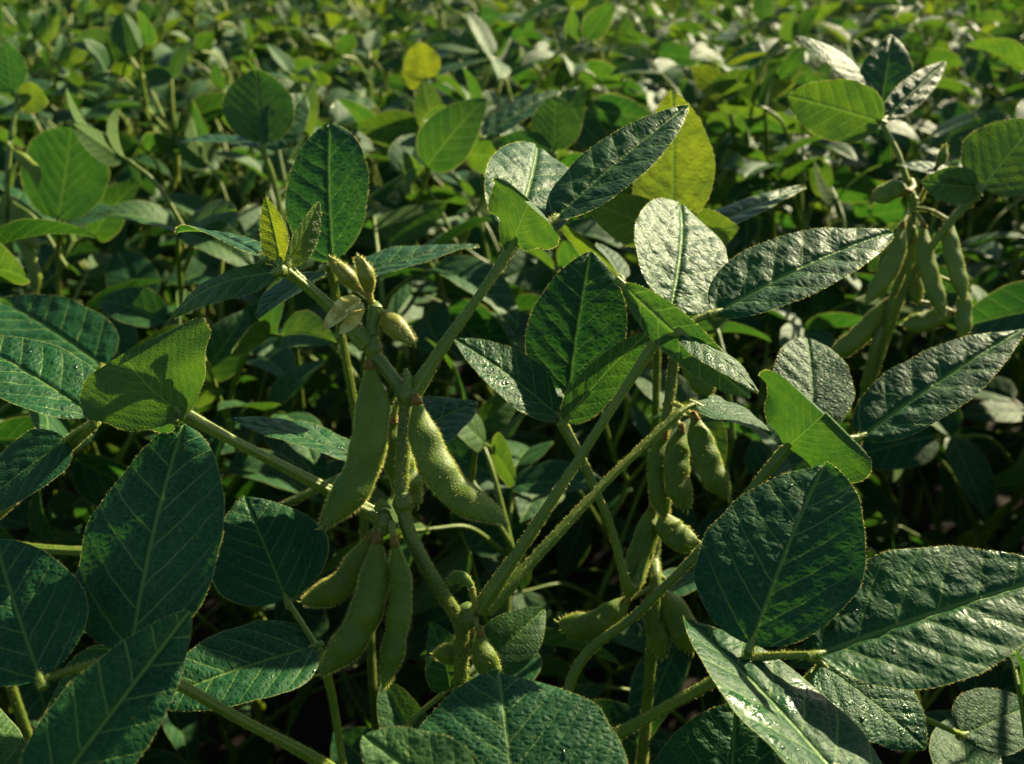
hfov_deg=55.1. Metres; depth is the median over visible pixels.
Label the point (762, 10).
soybean plant
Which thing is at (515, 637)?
soybean plant
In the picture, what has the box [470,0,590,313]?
soybean plant
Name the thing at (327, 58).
soybean plant
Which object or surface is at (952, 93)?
soybean plant
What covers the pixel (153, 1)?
soybean plant
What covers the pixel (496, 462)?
soybean plant
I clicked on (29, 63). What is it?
soybean plant
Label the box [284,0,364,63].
soybean plant
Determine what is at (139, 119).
soybean plant
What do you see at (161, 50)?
soybean plant
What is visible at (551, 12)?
soybean plant
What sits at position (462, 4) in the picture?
soybean crop
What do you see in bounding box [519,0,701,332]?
soybean plant
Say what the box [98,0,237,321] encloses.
soybean plant
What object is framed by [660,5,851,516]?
soybean plant
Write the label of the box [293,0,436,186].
soybean plant
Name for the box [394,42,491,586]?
soybean plant
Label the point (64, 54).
soybean plant
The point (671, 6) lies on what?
soybean plant
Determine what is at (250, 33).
soybean plant
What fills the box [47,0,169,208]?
soybean plant
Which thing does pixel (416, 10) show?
soybean plant
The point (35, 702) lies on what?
soybean plant
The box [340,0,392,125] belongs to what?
soybean plant
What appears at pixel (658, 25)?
soybean plant
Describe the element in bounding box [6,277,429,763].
soybean plant
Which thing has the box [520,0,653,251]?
soybean plant
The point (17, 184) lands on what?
soybean plant
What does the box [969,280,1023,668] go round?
soybean plant
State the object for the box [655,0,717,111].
soybean plant
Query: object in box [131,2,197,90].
soybean plant
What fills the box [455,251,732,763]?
soybean plant
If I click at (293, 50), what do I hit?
soybean plant
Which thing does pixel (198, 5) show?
soybean plant
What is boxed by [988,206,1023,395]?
soybean plant
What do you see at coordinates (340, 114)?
soybean plant
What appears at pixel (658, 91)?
soybean plant
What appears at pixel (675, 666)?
soybean plant
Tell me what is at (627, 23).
soybean plant
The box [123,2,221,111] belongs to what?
soybean plant
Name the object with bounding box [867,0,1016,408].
soybean plant
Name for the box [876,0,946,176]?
soybean plant
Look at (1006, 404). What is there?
soybean plant
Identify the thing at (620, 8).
soybean plant
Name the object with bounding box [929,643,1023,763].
soybean plant
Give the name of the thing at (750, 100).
soybean plant
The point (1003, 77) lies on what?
soybean plant
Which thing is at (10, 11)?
soybean plant
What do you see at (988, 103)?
soybean plant
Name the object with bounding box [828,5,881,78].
soybean plant
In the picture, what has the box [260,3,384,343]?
soybean plant
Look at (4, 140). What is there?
soybean plant
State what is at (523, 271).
soybean plant
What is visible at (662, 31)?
soybean plant
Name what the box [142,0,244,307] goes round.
soybean plant
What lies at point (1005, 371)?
soybean plant
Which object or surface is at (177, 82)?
soybean plant
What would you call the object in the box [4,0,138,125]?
soybean plant
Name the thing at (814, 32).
soybean plant
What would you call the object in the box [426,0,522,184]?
soybean plant
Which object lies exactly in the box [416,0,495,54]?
soybean plant
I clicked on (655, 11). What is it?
soybean plant
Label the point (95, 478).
soybean plant
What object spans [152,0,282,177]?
soybean plant
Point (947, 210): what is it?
soybean plant
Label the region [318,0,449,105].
soybean plant
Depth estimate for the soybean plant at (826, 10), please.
1.37 m
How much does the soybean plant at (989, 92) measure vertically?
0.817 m
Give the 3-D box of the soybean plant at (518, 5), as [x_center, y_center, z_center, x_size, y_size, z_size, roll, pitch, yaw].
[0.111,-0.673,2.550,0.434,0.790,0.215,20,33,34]
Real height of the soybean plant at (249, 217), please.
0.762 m
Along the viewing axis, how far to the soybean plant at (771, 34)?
2.35 m
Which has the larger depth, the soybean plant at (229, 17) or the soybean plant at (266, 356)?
the soybean plant at (229, 17)
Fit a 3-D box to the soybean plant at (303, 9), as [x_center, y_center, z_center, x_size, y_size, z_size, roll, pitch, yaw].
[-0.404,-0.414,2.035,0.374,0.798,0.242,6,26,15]
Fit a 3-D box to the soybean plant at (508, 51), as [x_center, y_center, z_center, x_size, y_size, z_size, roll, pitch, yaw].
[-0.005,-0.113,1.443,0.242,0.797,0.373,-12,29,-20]
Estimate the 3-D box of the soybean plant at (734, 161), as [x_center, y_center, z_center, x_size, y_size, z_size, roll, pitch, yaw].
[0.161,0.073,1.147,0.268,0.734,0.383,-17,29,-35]
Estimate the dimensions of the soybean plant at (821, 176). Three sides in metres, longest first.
0.748 x 0.344 x 0.301 m
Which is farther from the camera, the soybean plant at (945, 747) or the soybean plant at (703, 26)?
the soybean plant at (703, 26)
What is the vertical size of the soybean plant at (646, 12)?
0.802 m
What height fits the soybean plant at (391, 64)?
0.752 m
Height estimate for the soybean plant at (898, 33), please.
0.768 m
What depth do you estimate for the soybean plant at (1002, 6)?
1.81 m
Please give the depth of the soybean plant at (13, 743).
0.40 m
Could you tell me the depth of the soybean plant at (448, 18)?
1.99 m
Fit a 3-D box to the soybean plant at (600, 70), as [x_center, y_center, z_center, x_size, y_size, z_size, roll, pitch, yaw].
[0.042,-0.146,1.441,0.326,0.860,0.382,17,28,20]
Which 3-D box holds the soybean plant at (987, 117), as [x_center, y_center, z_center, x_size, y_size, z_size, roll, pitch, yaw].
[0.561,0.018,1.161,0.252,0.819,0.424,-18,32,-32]
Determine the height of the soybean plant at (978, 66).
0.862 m
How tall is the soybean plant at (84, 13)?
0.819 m
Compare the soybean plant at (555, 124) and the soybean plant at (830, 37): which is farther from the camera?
the soybean plant at (830, 37)
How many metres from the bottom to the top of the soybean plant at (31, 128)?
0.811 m
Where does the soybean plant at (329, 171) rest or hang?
on the ground
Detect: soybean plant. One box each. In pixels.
[0,0,157,262]
[0,0,191,300]
[0,2,150,643]
[0,2,172,304]
[0,9,134,499]
[0,32,47,137]
[0,34,181,336]
[0,41,93,647]
[0,100,39,404]
[0,109,98,495]
[0,121,43,297]
[0,126,110,454]
[0,162,230,647]
[0,218,273,763]
[0,268,135,645]
[0,294,477,742]
[0,297,73,713]
[0,310,356,763]
[0,421,346,763]
[0,442,186,763]
[0,525,216,744]
[0,709,26,763]
[1,23,62,238]
[2,0,129,301]
[3,0,71,127]
[3,0,152,139]
[3,12,185,322]
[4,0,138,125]
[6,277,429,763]
[9,3,124,263]
[12,418,127,731]
[13,0,98,127]
[25,16,145,297]
[27,0,175,245]
[28,106,54,116]
[40,23,175,341]
[43,0,241,323]
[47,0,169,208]
[49,0,144,143]
[64,17,240,299]
[66,87,341,763]
[69,0,255,321]
[72,10,352,501]
[73,37,273,479]
[80,105,893,692]
[94,112,354,739]
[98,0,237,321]
[99,0,155,136]
[101,17,186,142]
[121,0,228,188]
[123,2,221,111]
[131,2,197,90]
[132,1,206,299]
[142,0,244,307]
[142,18,367,502]
[144,60,355,513]
[147,19,263,399]
[149,0,242,190]
[149,4,240,201]
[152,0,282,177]
[164,57,479,717]
[169,0,279,65]
[169,28,329,450]
[171,0,270,314]
[172,0,306,145]
[177,0,283,303]
[181,69,333,736]
[194,6,341,391]
[197,78,599,723]
[206,0,382,150]
[208,15,332,426]
[212,0,308,58]
[213,0,317,96]
[234,2,319,69]
[251,0,385,282]
[253,0,351,284]
[255,123,479,729]
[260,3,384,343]
[266,43,395,545]
[271,33,480,382]
[275,0,405,294]
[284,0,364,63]
[288,1,342,97]
[289,99,630,669]
[292,4,385,112]
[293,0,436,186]
[298,0,420,186]
[298,30,473,342]
[308,67,688,704]
[317,337,675,763]
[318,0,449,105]
[324,81,661,659]
[331,0,424,241]
[331,607,545,763]
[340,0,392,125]
[341,0,418,113]
[343,3,650,462]
[344,33,430,391]
[346,22,481,356]
[348,4,443,382]
[360,669,786,763]
[373,0,535,395]
[388,0,591,427]
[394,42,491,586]
[397,0,479,56]
[401,0,481,245]
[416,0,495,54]
[423,240,789,710]
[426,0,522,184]
[426,0,548,93]
[428,8,537,309]
[430,26,551,427]
[433,0,533,303]
[433,0,666,453]
[438,0,649,443]
[452,0,530,75]
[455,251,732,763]
[466,27,666,372]
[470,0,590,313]
[474,0,538,73]
[479,90,580,686]
[484,0,504,90]
[490,45,783,526]
[494,8,605,91]
[508,2,605,88]
[514,0,554,73]
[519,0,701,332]
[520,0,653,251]
[520,14,652,238]
[520,18,720,549]
[532,8,605,46]
[537,315,851,741]
[542,8,580,87]
[544,51,612,216]
[546,9,643,90]
[560,90,805,584]
[561,134,793,605]
[563,329,1023,763]
[581,0,814,433]
[582,0,629,53]
[583,20,669,111]
[584,159,935,686]
[592,0,711,92]
[600,0,671,134]
[601,4,696,91]
[609,35,748,144]
[611,0,722,90]
[611,3,684,91]
[620,38,894,599]
[637,0,725,114]
[637,0,729,110]
[642,61,881,667]
[649,18,758,343]
[653,6,823,227]
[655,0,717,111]
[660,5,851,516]
[683,0,738,113]
[683,0,782,210]
[691,1,841,405]
[691,40,794,524]
[694,2,767,125]
[696,46,866,596]
[707,0,791,211]
[711,637,1019,763]
[713,66,927,537]
[726,3,826,142]
[727,0,846,165]
[732,0,827,65]
[736,23,981,468]
[737,0,835,360]
[747,10,828,140]
[754,19,881,222]
[757,41,1023,701]
[760,51,976,378]
[761,0,1023,481]
[763,0,824,216]
[763,6,963,305]
[766,4,874,172]
[769,0,852,74]
[786,34,1023,489]
[788,6,987,335]
[789,16,955,272]
[795,0,925,163]
[806,0,895,67]
[817,0,1022,357]
[819,5,923,79]
[823,0,1008,339]
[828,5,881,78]
[835,0,908,288]
[844,29,1023,542]
[851,38,1023,763]
[854,20,960,334]
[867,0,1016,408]
[875,0,1017,286]
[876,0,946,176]
[880,0,969,223]
[889,0,1023,219]
[892,18,1023,333]
[895,254,1023,548]
[896,0,961,222]
[897,14,1018,120]
[905,0,970,121]
[910,2,1023,519]
[919,88,1023,528]
[924,13,1003,98]
[924,710,1023,763]
[925,9,1001,204]
[925,70,1022,404]
[927,82,1023,547]
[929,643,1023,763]
[938,509,1021,553]
[964,78,1023,265]
[964,87,1022,232]
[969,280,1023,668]
[973,11,1016,211]
[974,201,995,208]
[975,72,1023,428]
[987,237,1023,492]
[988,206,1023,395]
[989,465,1023,668]
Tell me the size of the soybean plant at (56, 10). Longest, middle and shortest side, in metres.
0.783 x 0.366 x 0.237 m
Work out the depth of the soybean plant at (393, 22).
2.16 m
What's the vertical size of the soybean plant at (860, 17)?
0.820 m
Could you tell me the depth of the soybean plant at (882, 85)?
0.58 m
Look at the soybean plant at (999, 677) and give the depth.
0.70 m
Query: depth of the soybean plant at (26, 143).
1.53 m
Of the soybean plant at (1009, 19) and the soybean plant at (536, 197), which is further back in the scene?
the soybean plant at (1009, 19)
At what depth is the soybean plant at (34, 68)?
1.86 m
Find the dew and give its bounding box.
[6,253,1002,758]
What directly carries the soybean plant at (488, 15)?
on the ground
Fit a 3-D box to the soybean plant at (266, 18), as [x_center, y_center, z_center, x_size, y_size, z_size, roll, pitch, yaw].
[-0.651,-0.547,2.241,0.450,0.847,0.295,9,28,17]
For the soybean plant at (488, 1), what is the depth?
2.21 m
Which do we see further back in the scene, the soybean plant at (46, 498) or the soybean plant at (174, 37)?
the soybean plant at (174, 37)
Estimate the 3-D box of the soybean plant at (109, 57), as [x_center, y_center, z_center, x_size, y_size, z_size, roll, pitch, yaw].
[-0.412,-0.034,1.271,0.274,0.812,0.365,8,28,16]
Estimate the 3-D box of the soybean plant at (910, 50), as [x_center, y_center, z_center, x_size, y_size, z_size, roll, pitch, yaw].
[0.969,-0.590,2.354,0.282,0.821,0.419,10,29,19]
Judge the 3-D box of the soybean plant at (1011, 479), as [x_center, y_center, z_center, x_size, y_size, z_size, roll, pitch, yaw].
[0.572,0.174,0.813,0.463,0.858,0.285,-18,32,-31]
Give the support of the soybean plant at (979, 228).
on the ground
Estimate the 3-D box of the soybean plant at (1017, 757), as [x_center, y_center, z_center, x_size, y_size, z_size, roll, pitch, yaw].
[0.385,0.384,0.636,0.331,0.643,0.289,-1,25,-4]
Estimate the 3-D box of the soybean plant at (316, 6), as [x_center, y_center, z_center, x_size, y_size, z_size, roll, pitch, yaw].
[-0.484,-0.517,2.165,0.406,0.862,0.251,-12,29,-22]
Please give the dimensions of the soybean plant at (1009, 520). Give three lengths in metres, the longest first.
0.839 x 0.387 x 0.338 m
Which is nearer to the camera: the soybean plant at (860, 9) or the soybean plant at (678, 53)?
the soybean plant at (678, 53)
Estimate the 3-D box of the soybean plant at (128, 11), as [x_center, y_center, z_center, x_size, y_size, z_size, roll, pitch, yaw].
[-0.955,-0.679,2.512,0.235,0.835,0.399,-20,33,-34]
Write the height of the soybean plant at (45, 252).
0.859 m
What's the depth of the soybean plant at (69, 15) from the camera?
2.12 m
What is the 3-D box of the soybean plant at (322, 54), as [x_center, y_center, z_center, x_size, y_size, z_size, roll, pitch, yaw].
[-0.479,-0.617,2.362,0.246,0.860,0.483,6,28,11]
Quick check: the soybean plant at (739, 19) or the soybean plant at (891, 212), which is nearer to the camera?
the soybean plant at (891, 212)
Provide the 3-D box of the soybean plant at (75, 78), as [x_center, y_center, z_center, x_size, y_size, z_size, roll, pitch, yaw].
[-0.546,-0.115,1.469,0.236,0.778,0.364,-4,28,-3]
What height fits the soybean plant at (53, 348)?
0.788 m
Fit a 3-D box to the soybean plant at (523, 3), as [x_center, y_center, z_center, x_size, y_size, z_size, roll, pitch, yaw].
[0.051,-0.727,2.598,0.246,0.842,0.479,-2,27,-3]
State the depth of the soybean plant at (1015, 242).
0.96 m
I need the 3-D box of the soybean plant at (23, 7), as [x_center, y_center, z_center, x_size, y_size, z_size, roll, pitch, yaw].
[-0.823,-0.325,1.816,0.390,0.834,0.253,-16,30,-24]
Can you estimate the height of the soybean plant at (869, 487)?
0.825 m
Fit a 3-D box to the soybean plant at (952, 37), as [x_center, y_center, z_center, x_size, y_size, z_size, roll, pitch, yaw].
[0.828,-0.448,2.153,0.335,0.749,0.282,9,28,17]
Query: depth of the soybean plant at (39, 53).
2.54 m
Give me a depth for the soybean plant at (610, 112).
1.05 m
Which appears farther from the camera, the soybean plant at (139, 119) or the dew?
the soybean plant at (139, 119)
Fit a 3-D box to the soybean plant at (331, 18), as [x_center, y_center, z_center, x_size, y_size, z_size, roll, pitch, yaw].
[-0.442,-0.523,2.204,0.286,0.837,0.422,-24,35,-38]
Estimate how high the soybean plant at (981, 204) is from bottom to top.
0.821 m
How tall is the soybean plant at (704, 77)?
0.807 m
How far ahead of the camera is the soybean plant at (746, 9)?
2.14 m
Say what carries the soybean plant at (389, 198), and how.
on the ground
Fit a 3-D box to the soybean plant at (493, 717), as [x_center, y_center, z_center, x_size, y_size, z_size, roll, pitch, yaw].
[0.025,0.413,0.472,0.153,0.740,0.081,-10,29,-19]
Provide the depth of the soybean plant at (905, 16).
1.35 m
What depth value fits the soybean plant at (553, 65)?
1.98 m
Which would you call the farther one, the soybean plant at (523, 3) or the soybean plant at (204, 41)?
the soybean plant at (523, 3)
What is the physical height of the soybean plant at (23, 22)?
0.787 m
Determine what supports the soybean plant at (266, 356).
on the ground
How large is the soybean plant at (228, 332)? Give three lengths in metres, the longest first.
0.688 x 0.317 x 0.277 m
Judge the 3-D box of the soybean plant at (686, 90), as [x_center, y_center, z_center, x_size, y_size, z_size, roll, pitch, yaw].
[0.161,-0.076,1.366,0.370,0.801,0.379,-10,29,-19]
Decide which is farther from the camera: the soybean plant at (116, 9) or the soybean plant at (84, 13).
the soybean plant at (116, 9)
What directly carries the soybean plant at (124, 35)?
on the ground
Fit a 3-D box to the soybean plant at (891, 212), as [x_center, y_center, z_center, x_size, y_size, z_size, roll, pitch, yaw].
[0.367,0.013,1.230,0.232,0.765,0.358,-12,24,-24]
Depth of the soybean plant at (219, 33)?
1.82 m
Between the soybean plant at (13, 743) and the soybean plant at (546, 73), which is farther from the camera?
the soybean plant at (546, 73)
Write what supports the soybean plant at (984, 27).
on the ground
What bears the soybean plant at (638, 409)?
on the ground
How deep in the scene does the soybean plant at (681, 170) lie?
0.53 m
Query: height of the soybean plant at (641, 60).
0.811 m
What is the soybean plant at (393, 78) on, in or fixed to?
on the ground
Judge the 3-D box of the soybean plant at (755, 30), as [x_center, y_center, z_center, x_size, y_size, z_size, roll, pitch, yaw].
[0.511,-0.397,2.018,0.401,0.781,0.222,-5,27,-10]
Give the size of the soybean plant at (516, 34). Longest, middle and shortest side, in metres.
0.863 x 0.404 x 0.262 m
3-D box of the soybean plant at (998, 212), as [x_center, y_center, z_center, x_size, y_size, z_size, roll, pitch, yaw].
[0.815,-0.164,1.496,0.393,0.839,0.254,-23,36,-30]
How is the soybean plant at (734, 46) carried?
on the ground
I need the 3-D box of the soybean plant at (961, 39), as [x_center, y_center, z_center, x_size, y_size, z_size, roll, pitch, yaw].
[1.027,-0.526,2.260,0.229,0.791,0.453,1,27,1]
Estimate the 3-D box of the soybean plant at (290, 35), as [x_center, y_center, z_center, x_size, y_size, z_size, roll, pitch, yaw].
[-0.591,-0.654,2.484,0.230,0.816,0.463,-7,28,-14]
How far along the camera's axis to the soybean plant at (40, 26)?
1.30 m
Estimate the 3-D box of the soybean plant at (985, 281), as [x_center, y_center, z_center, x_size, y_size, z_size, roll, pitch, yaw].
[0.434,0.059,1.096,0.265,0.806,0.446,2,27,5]
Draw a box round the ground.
[0,20,1023,763]
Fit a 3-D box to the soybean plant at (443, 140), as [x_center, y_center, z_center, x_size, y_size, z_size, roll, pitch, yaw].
[-0.108,0.148,0.910,0.376,0.816,0.328,4,25,14]
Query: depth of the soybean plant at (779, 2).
1.96 m
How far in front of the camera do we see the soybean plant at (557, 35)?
2.37 m
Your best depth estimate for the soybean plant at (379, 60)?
2.09 m
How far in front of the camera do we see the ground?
1.44 m
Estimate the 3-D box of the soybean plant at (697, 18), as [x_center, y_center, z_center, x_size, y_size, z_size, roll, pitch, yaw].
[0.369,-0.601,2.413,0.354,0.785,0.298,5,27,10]
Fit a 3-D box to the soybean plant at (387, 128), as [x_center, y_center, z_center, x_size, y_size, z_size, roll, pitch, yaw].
[-0.008,0.088,1.053,0.366,0.795,0.320,-8,31,-9]
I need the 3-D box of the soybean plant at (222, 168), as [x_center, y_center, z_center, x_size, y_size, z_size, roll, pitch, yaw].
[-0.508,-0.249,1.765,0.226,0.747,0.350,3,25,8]
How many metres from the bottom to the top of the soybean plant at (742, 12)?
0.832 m
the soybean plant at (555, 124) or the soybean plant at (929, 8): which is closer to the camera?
the soybean plant at (555, 124)
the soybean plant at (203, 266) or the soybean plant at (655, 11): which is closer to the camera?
the soybean plant at (203, 266)
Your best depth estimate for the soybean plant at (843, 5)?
2.10 m
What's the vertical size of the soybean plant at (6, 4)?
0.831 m
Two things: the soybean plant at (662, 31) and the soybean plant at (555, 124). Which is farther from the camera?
the soybean plant at (662, 31)
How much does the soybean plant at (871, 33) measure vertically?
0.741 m
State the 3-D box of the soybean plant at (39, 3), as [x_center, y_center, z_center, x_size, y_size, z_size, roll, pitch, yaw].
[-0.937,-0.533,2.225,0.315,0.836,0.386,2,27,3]
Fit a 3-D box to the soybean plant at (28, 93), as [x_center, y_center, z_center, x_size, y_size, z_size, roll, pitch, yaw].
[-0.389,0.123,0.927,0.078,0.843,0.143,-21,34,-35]
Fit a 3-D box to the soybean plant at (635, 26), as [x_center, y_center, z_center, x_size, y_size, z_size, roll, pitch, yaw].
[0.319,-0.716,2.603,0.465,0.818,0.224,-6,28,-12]
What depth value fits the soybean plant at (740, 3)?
1.66 m
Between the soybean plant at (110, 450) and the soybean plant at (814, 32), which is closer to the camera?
the soybean plant at (110, 450)
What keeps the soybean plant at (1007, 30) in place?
on the ground
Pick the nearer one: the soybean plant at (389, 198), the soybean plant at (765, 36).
the soybean plant at (389, 198)
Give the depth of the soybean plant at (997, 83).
1.94 m
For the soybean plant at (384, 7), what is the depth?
1.93 m
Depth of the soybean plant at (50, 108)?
2.34 m
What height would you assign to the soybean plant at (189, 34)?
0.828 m
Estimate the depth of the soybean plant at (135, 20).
2.64 m
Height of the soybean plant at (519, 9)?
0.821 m
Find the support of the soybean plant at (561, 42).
on the ground
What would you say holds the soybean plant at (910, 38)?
on the ground
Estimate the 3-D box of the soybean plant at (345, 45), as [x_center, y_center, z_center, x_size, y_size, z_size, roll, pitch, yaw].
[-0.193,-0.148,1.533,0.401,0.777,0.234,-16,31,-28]
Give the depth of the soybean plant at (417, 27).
1.82 m
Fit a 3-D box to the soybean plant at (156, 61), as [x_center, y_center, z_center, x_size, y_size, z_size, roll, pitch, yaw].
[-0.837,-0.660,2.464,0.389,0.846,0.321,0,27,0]
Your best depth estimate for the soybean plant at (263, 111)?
0.71 m
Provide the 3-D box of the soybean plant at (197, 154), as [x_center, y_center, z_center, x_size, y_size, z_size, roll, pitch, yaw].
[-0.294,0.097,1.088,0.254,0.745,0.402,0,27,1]
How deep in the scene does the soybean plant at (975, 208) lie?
2.24 m
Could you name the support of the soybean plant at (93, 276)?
on the ground
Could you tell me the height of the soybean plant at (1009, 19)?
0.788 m
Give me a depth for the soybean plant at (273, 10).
2.44 m
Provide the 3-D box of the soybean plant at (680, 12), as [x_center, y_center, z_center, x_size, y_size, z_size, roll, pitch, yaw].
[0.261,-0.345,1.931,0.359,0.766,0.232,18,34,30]
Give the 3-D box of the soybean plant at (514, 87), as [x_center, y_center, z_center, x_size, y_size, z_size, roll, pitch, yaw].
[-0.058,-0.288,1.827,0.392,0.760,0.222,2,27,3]
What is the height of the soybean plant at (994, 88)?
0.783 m
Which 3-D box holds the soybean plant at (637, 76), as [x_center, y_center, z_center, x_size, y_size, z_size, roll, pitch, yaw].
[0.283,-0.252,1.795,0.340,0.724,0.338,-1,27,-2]
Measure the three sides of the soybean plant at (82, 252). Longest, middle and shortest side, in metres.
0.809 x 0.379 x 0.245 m
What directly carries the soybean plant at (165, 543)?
on the ground
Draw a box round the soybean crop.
[0,0,1023,555]
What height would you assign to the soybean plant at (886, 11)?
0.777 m
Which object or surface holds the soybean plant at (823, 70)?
on the ground
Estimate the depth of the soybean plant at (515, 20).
1.26 m
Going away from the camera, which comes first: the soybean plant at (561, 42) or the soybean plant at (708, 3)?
the soybean plant at (561, 42)
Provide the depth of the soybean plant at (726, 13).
1.81 m
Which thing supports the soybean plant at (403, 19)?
on the ground
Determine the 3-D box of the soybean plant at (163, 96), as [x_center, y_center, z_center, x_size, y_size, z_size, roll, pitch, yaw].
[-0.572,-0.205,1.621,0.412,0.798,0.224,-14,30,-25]
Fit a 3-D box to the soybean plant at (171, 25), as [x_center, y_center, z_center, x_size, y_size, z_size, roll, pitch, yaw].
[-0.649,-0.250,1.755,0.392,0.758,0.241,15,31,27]
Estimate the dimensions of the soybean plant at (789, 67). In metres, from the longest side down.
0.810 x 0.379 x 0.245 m
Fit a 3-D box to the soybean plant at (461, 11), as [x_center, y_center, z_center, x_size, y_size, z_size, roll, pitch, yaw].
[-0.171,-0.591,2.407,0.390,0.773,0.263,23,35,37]
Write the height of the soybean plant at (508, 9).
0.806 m
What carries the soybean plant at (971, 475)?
on the ground
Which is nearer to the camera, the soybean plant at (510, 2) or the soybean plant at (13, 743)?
the soybean plant at (13, 743)
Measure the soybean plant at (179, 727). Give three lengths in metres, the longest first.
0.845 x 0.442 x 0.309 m
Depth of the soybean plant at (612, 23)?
2.65 m
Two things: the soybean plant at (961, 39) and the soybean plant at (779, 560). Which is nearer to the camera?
the soybean plant at (779, 560)
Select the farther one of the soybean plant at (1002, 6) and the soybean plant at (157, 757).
the soybean plant at (1002, 6)
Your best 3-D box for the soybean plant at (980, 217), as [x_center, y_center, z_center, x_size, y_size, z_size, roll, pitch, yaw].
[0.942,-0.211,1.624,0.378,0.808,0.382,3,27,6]
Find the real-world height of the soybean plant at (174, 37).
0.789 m
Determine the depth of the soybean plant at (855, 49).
1.81 m
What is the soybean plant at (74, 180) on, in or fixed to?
on the ground

